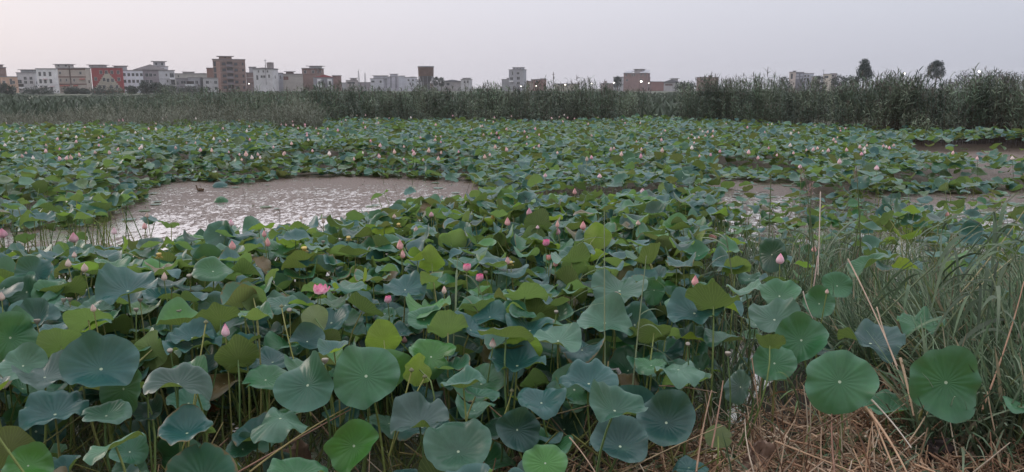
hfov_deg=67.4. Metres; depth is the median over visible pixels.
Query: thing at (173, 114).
marsh scrub
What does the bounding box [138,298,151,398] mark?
lotus seed pod
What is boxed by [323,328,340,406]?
lotus leaf
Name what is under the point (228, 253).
lotus leaf
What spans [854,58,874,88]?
tree
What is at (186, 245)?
lotus leaf
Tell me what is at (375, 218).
lotus leaf
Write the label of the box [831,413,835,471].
dry stalk
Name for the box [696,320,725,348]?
lotus leaf
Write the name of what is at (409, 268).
lotus leaf
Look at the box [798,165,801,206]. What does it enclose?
lotus bud
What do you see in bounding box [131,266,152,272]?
lotus leaf
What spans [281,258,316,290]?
lotus leaf
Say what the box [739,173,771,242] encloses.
reed
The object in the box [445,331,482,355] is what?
lotus leaf
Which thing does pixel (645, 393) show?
lotus leaf
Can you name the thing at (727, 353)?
lotus seed pod
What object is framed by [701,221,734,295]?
reed
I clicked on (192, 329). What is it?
lotus leaf
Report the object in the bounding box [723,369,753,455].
lotus leaf
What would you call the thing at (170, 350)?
lotus seed pod
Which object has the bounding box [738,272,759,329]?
lotus leaf
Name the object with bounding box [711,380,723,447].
dry stalk
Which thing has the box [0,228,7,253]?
lotus bud
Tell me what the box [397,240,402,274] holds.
lotus bud
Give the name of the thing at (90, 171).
lotus
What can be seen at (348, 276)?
lotus leaf
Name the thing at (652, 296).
lotus leaf
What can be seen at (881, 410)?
dry stalk
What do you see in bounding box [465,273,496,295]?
lotus leaf
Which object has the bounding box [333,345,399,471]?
lotus leaf
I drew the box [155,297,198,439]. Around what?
lotus leaf
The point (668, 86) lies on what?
apartment building
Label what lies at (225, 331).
lotus bud
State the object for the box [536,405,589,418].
dry stalk
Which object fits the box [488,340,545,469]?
lotus leaf
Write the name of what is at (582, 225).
lotus bud
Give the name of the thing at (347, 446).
lotus leaf
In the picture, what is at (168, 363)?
lotus leaf
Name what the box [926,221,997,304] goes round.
reed
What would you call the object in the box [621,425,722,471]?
dry stalk
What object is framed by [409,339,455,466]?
lotus leaf
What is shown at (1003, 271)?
reed
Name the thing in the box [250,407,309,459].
lotus leaf
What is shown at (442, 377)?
lotus leaf
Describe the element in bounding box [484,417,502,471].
lotus leaf
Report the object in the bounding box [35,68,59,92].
apartment building
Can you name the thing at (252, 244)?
lotus leaf
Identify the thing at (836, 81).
bushy tree
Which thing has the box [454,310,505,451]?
lotus leaf
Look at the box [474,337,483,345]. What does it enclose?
lotus leaf
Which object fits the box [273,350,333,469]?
lotus leaf
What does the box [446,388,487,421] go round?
lotus leaf
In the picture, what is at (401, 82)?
apartment building
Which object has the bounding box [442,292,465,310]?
lotus leaf
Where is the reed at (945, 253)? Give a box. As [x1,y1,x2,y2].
[851,192,1018,328]
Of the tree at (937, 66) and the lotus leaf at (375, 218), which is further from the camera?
the tree at (937, 66)
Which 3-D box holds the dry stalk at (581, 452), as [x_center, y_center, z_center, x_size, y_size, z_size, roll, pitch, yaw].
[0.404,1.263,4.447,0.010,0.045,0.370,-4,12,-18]
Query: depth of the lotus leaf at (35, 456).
4.14 m
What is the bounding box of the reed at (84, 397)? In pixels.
[77,383,85,422]
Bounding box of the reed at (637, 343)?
[632,256,673,389]
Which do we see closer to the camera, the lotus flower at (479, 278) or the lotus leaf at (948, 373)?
the lotus leaf at (948, 373)
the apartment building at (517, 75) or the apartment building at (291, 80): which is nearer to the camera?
the apartment building at (291, 80)
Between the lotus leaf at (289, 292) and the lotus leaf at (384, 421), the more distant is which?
the lotus leaf at (289, 292)
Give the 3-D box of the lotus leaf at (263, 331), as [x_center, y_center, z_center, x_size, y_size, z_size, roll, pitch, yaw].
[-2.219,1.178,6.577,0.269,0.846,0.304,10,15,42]
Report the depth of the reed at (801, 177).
8.04 m
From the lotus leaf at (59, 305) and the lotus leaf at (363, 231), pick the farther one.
the lotus leaf at (363, 231)
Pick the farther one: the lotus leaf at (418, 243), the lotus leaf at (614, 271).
the lotus leaf at (418, 243)
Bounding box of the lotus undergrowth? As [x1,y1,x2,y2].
[0,180,1023,471]
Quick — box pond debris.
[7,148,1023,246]
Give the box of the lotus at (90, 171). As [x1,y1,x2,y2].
[0,113,1023,471]
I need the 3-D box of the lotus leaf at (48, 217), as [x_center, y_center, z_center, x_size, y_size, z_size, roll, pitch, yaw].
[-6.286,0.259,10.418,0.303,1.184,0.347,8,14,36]
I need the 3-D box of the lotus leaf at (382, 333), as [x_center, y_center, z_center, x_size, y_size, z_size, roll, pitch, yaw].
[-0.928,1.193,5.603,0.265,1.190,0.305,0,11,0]
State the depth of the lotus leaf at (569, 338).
5.57 m
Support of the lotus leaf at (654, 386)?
on the ground at (781, 385)
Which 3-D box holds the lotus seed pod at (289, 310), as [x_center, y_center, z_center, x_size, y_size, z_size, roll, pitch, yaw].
[-1.732,1.128,5.954,0.038,1.157,0.135,7,13,31]
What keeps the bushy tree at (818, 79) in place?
on the ground at (781, 385)
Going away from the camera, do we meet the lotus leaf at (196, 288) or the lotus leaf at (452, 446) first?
the lotus leaf at (452, 446)
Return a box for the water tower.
[417,66,433,90]
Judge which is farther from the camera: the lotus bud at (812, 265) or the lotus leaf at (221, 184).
the lotus leaf at (221, 184)
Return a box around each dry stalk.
[0,416,80,471]
[249,406,348,471]
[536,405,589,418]
[569,437,594,471]
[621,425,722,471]
[659,385,716,392]
[695,390,711,471]
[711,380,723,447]
[775,441,854,471]
[813,256,818,285]
[818,192,820,270]
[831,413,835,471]
[847,259,897,365]
[864,406,906,471]
[869,409,895,471]
[871,399,911,447]
[874,259,1010,369]
[876,307,903,383]
[899,357,914,415]
[908,411,927,441]
[960,211,1023,292]
[982,281,1023,409]
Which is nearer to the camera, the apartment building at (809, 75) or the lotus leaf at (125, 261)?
the lotus leaf at (125, 261)
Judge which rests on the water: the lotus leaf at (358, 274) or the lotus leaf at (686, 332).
the lotus leaf at (358, 274)
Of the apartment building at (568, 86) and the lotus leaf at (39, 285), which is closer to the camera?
the lotus leaf at (39, 285)
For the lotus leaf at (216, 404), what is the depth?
6.43 m
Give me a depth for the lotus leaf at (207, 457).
3.99 m
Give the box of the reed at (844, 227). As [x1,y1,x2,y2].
[820,211,860,271]
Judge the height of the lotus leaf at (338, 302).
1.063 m
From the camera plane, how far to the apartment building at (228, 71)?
368.38 m
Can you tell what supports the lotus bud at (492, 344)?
on the ground at (781, 385)
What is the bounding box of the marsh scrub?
[0,93,334,143]
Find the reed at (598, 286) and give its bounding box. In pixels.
[562,211,605,365]
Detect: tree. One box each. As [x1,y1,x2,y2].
[0,83,17,94]
[19,85,58,94]
[60,86,78,93]
[77,88,89,93]
[87,85,126,94]
[124,85,138,93]
[138,80,153,93]
[149,82,162,93]
[162,84,177,93]
[176,83,209,92]
[433,77,438,85]
[438,77,444,89]
[613,76,622,90]
[672,81,695,91]
[777,76,793,91]
[811,76,827,92]
[829,74,848,90]
[841,75,859,90]
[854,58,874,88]
[871,75,896,92]
[926,59,946,87]
[944,69,977,92]
[972,69,1023,87]
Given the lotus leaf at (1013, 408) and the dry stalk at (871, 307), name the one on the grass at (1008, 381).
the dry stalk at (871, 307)
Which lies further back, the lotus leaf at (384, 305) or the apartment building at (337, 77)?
the apartment building at (337, 77)
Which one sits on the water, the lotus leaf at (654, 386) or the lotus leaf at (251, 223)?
the lotus leaf at (251, 223)
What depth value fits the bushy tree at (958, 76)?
254.00 m
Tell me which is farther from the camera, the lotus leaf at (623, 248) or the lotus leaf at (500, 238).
the lotus leaf at (623, 248)
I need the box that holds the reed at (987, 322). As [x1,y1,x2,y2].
[936,268,1021,362]
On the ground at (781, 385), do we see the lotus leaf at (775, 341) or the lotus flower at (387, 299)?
the lotus leaf at (775, 341)
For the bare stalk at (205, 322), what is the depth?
5.11 m
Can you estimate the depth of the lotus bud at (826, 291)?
6.35 m
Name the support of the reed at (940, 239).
on the ground at (781, 385)
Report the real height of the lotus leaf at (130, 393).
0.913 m
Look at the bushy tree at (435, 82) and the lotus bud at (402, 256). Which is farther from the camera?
the bushy tree at (435, 82)
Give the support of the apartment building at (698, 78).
on the ground at (781, 385)
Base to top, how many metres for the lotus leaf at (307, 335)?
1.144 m
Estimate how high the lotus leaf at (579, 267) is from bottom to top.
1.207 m
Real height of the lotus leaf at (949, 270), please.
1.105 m
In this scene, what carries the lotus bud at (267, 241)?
on the water
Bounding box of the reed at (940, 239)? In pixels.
[897,217,949,281]
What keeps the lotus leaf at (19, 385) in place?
on the water
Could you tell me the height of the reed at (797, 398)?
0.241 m
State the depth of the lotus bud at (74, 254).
7.46 m
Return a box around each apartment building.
[0,64,6,82]
[0,76,18,92]
[15,69,37,92]
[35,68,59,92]
[53,64,91,92]
[89,65,124,92]
[114,66,142,92]
[133,64,166,92]
[151,61,167,69]
[158,70,175,86]
[175,72,206,91]
[175,78,188,91]
[185,77,202,88]
[203,78,218,91]
[206,68,213,77]
[212,56,246,92]
[246,72,253,91]
[252,60,278,92]
[278,73,283,91]
[282,71,302,91]
[301,66,324,90]
[313,75,333,91]
[332,75,341,91]
[346,78,357,90]
[358,82,370,90]
[370,75,388,90]
[384,74,398,90]
[398,76,404,90]
[405,77,416,90]
[415,79,421,90]
[430,83,440,90]
[442,80,460,90]
[460,78,472,90]
[501,78,508,90]
[508,67,526,90]
[526,81,532,90]
[531,78,546,90]
[554,83,579,90]
[601,81,613,89]
[613,77,623,90]
[623,69,649,90]
[650,81,663,90]
[662,78,679,90]
[696,75,718,90]
[789,71,795,87]
[795,72,803,90]
[803,73,813,90]
[823,74,831,89]
[830,73,837,88]
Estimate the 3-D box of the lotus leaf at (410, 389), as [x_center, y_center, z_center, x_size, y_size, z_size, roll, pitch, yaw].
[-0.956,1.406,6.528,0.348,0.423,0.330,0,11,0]
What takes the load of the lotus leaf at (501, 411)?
on the ground at (781, 385)
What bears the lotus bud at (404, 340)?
on the water
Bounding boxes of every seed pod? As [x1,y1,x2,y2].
[33,319,61,453]
[67,298,85,430]
[133,308,138,341]
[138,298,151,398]
[167,348,176,407]
[186,274,195,354]
[287,308,291,446]
[321,358,336,471]
[484,270,492,327]
[547,310,557,431]
[678,342,689,459]
[706,234,716,271]
[724,351,730,469]
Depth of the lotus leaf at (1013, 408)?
4.74 m
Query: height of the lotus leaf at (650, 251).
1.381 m
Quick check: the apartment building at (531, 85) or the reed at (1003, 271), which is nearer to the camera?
the reed at (1003, 271)
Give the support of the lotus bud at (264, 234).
on the water
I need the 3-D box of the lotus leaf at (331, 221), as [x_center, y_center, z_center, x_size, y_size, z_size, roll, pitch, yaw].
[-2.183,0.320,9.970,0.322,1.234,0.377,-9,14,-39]
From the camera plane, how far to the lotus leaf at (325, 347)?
5.15 m
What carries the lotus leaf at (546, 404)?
on the ground at (781, 385)
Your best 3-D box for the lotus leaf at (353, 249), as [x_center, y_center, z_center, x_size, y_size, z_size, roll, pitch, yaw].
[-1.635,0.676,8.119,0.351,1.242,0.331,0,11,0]
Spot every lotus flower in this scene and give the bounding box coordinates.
[313,284,331,426]
[384,295,395,396]
[463,263,470,295]
[476,273,483,365]
[543,239,549,273]
[546,255,551,275]
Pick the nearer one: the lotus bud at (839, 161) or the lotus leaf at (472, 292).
the lotus leaf at (472, 292)
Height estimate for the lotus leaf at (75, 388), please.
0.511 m
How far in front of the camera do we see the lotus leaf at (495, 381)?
5.26 m
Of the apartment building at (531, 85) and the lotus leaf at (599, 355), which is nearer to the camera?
the lotus leaf at (599, 355)
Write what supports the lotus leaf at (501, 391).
on the water
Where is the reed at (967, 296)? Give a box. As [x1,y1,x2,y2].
[880,232,1023,389]
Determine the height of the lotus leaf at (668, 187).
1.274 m
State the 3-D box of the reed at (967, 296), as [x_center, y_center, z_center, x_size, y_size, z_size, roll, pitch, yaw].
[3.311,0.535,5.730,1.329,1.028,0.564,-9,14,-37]
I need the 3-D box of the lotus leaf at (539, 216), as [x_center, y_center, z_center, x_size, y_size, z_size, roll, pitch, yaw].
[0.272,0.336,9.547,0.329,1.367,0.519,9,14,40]
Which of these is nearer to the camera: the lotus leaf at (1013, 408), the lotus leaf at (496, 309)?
the lotus leaf at (1013, 408)
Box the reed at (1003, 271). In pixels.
[934,204,1023,337]
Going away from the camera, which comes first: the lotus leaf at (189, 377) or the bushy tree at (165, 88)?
the lotus leaf at (189, 377)
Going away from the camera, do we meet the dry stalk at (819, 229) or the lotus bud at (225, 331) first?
the lotus bud at (225, 331)
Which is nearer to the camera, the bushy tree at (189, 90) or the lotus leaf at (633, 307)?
the lotus leaf at (633, 307)
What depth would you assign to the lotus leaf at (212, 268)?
6.94 m
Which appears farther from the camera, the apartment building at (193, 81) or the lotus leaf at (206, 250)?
the apartment building at (193, 81)
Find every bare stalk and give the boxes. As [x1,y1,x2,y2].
[182,355,205,449]
[188,320,208,446]
[279,304,311,415]
[388,374,426,456]
[389,367,413,455]
[490,388,513,450]
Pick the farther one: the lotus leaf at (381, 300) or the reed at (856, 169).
the reed at (856, 169)
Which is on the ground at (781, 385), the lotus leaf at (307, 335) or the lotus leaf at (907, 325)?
the lotus leaf at (907, 325)
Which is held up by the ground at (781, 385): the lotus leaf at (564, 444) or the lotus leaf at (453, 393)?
the lotus leaf at (564, 444)
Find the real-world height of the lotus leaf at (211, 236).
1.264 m
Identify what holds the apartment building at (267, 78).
on the ground at (781, 385)
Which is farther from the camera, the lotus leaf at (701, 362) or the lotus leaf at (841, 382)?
the lotus leaf at (701, 362)
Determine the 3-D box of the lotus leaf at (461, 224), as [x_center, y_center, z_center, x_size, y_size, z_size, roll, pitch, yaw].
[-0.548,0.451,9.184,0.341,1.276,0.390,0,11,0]
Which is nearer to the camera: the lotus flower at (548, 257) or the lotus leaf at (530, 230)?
the lotus flower at (548, 257)
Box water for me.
[0,129,1023,471]
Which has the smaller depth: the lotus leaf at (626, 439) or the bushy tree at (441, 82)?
the lotus leaf at (626, 439)
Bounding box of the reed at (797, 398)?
[773,372,800,414]
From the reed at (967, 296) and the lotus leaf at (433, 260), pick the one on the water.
the lotus leaf at (433, 260)
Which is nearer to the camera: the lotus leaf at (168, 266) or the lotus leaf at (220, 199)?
the lotus leaf at (168, 266)
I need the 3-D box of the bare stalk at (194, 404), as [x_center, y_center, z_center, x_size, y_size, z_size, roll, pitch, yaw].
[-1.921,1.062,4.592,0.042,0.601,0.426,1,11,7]
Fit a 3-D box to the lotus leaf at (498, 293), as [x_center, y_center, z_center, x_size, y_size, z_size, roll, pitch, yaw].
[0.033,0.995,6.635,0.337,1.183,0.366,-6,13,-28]
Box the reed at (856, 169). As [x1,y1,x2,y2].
[843,165,861,255]
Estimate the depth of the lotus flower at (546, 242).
7.72 m
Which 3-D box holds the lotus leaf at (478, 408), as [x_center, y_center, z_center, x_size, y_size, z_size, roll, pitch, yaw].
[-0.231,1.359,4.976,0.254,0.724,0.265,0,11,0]
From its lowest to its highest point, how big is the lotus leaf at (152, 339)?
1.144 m
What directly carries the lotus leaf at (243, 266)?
on the water
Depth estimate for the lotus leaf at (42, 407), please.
4.67 m
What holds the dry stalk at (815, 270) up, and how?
on the grass at (1008, 381)
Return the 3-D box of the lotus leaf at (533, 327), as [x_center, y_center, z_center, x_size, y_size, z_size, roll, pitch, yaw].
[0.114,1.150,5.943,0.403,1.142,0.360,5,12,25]
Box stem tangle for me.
[0,330,902,471]
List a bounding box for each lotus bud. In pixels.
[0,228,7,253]
[0,292,12,407]
[65,259,76,300]
[69,232,78,245]
[72,252,77,296]
[81,263,94,402]
[90,304,111,467]
[111,228,116,246]
[161,272,174,410]
[221,324,232,439]
[229,241,235,280]
[262,231,266,257]
[265,238,269,258]
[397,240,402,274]
[400,250,404,266]
[400,336,406,442]
[442,286,446,309]
[481,338,495,422]
[505,217,509,248]
[505,256,509,288]
[556,220,560,247]
[580,221,585,232]
[683,275,698,359]
[776,253,783,278]
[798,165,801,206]
[811,246,815,287]
[815,289,828,358]
[833,158,841,208]
[874,165,878,209]
[941,212,948,262]
[976,156,978,183]
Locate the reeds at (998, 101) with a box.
[104,63,1023,146]
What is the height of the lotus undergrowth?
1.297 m
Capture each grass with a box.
[0,90,1021,120]
[0,217,1023,471]
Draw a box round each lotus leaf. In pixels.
[0,271,36,304]
[0,311,38,405]
[0,342,47,436]
[0,426,34,468]
[1,376,52,425]
[1,441,53,471]
[8,208,30,242]
[11,350,67,445]
[12,381,56,395]
[13,417,65,449]
[14,256,53,280]
[18,390,88,457]
[19,298,61,383]
[29,211,55,248]
[31,279,65,312]
[36,328,81,454]
[39,323,75,454]
[41,291,68,303]
[47,349,63,443]
[50,205,77,250]
[53,455,80,471]
[54,300,103,332]
[59,330,139,464]
[62,308,131,432]
[66,387,79,428]
[71,261,98,297]
[72,258,106,286]
[79,295,114,311]
[80,319,111,446]
[80,388,112,462]
[81,399,131,471]
[83,431,143,471]
[94,256,130,310]
[95,263,157,381]
[98,314,132,335]
[99,369,155,471]
[108,235,139,261]
[109,433,148,471]
[112,461,148,471]
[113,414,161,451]
[128,297,164,325]
[129,324,166,399]
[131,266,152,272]
[132,393,162,429]
[133,411,169,422]
[134,330,167,458]
[142,287,179,322]
[142,352,178,424]
[143,362,212,451]
[144,259,179,271]
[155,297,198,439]
[156,277,186,412]
[156,438,200,471]
[157,404,215,447]
[159,302,198,404]
[162,317,221,360]
[165,442,237,471]
[166,388,210,410]
[170,318,213,438]
[172,355,207,441]
[173,285,206,300]
[174,241,207,272]
[184,354,217,442]
[191,256,233,397]
[192,243,232,267]
[196,302,242,441]
[197,326,242,425]
[198,291,231,399]
[203,220,232,246]
[210,373,246,449]
[210,387,254,425]
[212,181,227,187]
[214,196,227,202]
[214,334,259,470]
[218,246,251,264]
[220,281,256,419]
[224,382,245,398]
[225,431,257,470]
[228,237,253,276]
[231,258,263,279]
[232,412,266,471]
[235,325,267,407]
[238,301,272,471]
[239,237,264,277]
[242,216,275,283]
[242,286,266,348]
[242,364,286,452]
[248,295,308,419]
[248,346,295,450]
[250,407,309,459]
[252,256,270,274]
[256,233,273,240]
[257,388,284,465]
[260,268,299,311]
[263,331,299,408]
[263,451,289,471]
[267,290,294,318]
[267,457,327,471]
[268,240,301,259]
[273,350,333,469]
[274,273,297,317]
[278,229,312,281]
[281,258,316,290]
[283,260,316,291]
[286,249,317,282]
[288,322,324,450]
[301,277,335,304]
[301,304,328,446]
[306,253,336,307]
[315,294,346,307]
[317,338,347,423]
[318,348,342,435]
[322,399,359,468]
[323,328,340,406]
[323,419,378,471]
[324,304,350,329]
[325,266,354,303]
[326,215,353,283]
[331,280,366,335]
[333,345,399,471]
[338,242,371,267]
[339,321,375,413]
[342,227,372,263]
[345,290,385,345]
[354,269,390,321]
[360,400,382,440]
[365,319,406,462]
[365,414,396,470]
[367,234,391,294]
[369,212,391,253]
[371,294,394,306]
[373,302,402,319]
[376,307,401,405]
[383,270,426,321]
[384,234,410,254]
[387,307,409,326]
[389,385,413,415]
[390,391,448,456]
[403,353,434,468]
[403,381,442,468]
[404,264,431,353]
[406,224,428,250]
[406,293,450,338]
[407,305,439,386]
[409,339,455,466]
[419,244,444,271]
[423,379,438,390]
[423,418,491,471]
[425,289,461,390]
[426,281,446,388]
[427,309,468,408]
[434,353,469,419]
[436,369,464,421]
[438,228,470,337]
[440,365,485,421]
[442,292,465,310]
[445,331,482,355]
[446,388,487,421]
[447,258,477,309]
[449,401,487,420]
[452,221,473,249]
[453,363,503,420]
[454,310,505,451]
[455,394,495,418]
[464,386,499,419]
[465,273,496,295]
[470,289,508,410]
[473,300,506,327]
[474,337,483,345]
[477,326,534,459]
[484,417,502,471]
[484,440,515,471]
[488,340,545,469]
[489,232,506,257]
[490,405,512,467]
[492,264,528,381]
[494,288,525,327]
[494,396,530,411]
[495,274,511,289]
[495,337,542,469]
[496,381,517,406]
[496,406,540,458]
[497,204,524,221]
[503,282,547,416]
[505,312,553,373]
[508,236,528,255]
[517,191,536,202]
[517,387,566,436]
[520,250,544,268]
[520,298,558,321]
[520,368,570,455]
[522,225,545,246]
[522,444,567,471]
[524,208,551,268]
[526,262,551,279]
[527,173,543,194]
[534,322,581,456]
[536,359,561,373]
[537,427,573,453]
[539,241,559,284]
[541,410,583,440]
[543,266,589,389]
[551,242,589,319]
[551,363,589,418]
[557,302,573,322]
[558,358,618,469]
[559,242,594,261]
[559,338,604,362]
[561,261,588,305]
[561,287,587,322]
[562,404,593,434]
[577,292,633,431]
[584,222,611,275]
[585,338,610,362]
[589,379,647,471]
[590,415,647,471]
[591,269,647,302]
[595,260,623,276]
[606,345,644,373]
[607,237,629,256]
[609,250,636,300]
[609,341,634,348]
[615,301,657,375]
[615,373,638,385]
[619,214,645,230]
[619,385,653,470]
[622,268,657,374]
[625,242,661,315]
[626,351,668,442]
[635,358,666,390]
[636,276,664,378]
[636,318,671,387]
[636,389,695,471]
[638,374,663,391]
[639,375,657,394]
[642,201,663,223]
[647,338,685,376]
[654,235,675,255]
[654,360,704,455]
[655,337,676,376]
[659,382,682,449]
[660,285,676,324]
[662,374,699,451]
[663,181,681,199]
[663,212,689,233]
[666,287,723,388]
[667,252,695,287]
[669,323,704,389]
[672,455,708,471]
[684,240,713,342]
[684,352,709,429]
[685,282,741,427]
[686,341,707,356]
[687,373,711,449]
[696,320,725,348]
[703,328,744,428]
[705,424,731,471]
[709,235,745,328]
[712,246,742,329]
[716,256,750,357]
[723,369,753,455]
[726,279,760,404]
[732,357,753,386]
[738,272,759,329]
[739,334,785,453]
[748,297,800,416]
[751,345,796,439]
[754,278,801,413]
[759,238,787,280]
[775,311,828,421]
[802,285,835,355]
[805,350,879,467]
[807,215,821,233]
[809,254,829,264]
[821,271,852,340]
[837,318,905,393]
[847,253,888,313]
[851,175,869,202]
[862,235,888,279]
[863,389,914,433]
[891,257,922,289]
[897,306,946,355]
[900,213,927,262]
[909,345,981,450]
[928,229,949,241]
[941,254,970,292]
[950,254,977,276]
[958,220,985,251]
[981,231,1016,284]
[1002,396,1023,456]
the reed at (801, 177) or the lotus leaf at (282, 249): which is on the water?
the lotus leaf at (282, 249)
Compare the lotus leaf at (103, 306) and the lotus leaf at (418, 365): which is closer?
the lotus leaf at (418, 365)
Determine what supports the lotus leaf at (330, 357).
on the water
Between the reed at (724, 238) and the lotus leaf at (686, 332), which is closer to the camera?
the lotus leaf at (686, 332)
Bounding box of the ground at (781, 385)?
[1,89,1021,471]
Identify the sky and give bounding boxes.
[0,0,1023,88]
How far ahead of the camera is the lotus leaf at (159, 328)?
6.44 m
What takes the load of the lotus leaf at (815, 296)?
on the ground at (781, 385)
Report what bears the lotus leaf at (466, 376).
on the ground at (781, 385)
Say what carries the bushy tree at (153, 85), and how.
on the ground at (781, 385)
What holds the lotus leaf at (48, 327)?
on the water
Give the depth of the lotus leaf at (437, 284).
6.72 m
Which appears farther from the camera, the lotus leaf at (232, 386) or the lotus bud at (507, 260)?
the lotus bud at (507, 260)
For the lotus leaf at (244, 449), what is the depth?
4.99 m
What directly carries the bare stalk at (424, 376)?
on the ground at (781, 385)
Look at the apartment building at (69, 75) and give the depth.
338.75 m
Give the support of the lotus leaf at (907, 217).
on the water
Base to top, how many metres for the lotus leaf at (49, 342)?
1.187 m
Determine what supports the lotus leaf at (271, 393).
on the water
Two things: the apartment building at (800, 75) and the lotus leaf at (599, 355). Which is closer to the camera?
the lotus leaf at (599, 355)
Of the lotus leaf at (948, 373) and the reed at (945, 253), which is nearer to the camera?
the lotus leaf at (948, 373)
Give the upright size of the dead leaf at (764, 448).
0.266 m
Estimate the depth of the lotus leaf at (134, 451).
4.44 m
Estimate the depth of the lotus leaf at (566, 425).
5.51 m
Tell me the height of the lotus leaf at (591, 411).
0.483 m
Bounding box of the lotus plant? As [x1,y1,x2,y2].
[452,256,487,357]
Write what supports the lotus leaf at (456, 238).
on the water
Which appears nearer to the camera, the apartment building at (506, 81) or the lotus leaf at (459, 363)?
the lotus leaf at (459, 363)
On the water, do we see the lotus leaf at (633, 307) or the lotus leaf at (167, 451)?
the lotus leaf at (633, 307)
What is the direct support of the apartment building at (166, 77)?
on the ground at (781, 385)
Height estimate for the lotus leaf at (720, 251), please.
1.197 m
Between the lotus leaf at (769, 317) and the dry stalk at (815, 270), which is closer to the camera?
the lotus leaf at (769, 317)
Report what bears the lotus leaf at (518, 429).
on the ground at (781, 385)
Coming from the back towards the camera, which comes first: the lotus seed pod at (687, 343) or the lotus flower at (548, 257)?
the lotus flower at (548, 257)
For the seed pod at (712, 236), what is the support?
on the water
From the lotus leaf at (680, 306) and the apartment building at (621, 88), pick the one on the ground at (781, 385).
the apartment building at (621, 88)
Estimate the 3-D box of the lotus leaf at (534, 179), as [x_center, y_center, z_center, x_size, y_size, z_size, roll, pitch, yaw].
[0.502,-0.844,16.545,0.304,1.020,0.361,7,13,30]
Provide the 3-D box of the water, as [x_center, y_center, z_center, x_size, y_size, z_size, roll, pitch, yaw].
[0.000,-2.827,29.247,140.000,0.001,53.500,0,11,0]
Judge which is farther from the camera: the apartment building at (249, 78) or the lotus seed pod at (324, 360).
the apartment building at (249, 78)
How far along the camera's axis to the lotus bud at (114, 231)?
8.96 m
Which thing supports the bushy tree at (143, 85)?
on the ground at (781, 385)
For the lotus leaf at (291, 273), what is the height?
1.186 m
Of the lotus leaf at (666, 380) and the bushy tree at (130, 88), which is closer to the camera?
the lotus leaf at (666, 380)
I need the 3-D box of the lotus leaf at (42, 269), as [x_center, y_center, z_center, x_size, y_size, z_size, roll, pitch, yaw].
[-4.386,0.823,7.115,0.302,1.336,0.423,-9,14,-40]
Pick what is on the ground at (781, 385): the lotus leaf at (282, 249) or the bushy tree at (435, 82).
the bushy tree at (435, 82)
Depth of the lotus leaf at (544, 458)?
4.16 m
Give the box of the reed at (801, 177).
[790,165,815,268]
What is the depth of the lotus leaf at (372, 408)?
6.24 m
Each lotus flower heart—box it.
[156,253,163,305]
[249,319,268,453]
[301,246,308,281]
[346,236,351,267]
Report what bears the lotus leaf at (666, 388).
on the water
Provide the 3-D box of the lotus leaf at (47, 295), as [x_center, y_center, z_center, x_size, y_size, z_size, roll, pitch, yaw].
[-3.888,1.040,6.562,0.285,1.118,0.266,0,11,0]
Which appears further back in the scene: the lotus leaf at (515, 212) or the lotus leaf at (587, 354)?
the lotus leaf at (515, 212)
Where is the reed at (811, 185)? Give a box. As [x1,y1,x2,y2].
[788,181,822,274]
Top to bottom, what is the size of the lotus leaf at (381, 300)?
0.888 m
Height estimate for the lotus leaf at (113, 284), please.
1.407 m
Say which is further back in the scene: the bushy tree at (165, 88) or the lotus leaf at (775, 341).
the bushy tree at (165, 88)
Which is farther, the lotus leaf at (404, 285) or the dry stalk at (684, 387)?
the lotus leaf at (404, 285)
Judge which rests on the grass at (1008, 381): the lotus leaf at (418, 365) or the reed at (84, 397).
the reed at (84, 397)
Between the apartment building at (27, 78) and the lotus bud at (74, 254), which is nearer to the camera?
the lotus bud at (74, 254)
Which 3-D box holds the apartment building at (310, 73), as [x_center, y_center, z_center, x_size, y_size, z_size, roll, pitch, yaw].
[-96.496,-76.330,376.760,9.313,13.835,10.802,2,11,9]
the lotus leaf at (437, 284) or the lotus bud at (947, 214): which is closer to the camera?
the lotus leaf at (437, 284)
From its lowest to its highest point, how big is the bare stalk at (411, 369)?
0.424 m
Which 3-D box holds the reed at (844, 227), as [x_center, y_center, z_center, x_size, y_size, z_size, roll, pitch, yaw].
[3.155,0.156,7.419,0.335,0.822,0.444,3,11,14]
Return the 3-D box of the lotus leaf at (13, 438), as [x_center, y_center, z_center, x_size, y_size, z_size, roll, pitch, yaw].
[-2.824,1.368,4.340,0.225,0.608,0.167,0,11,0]
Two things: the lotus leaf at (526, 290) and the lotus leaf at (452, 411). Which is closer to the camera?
the lotus leaf at (452, 411)
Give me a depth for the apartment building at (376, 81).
510.98 m
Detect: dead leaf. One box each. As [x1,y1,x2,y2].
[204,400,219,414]
[283,439,312,459]
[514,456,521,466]
[740,436,774,471]
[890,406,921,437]
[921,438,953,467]

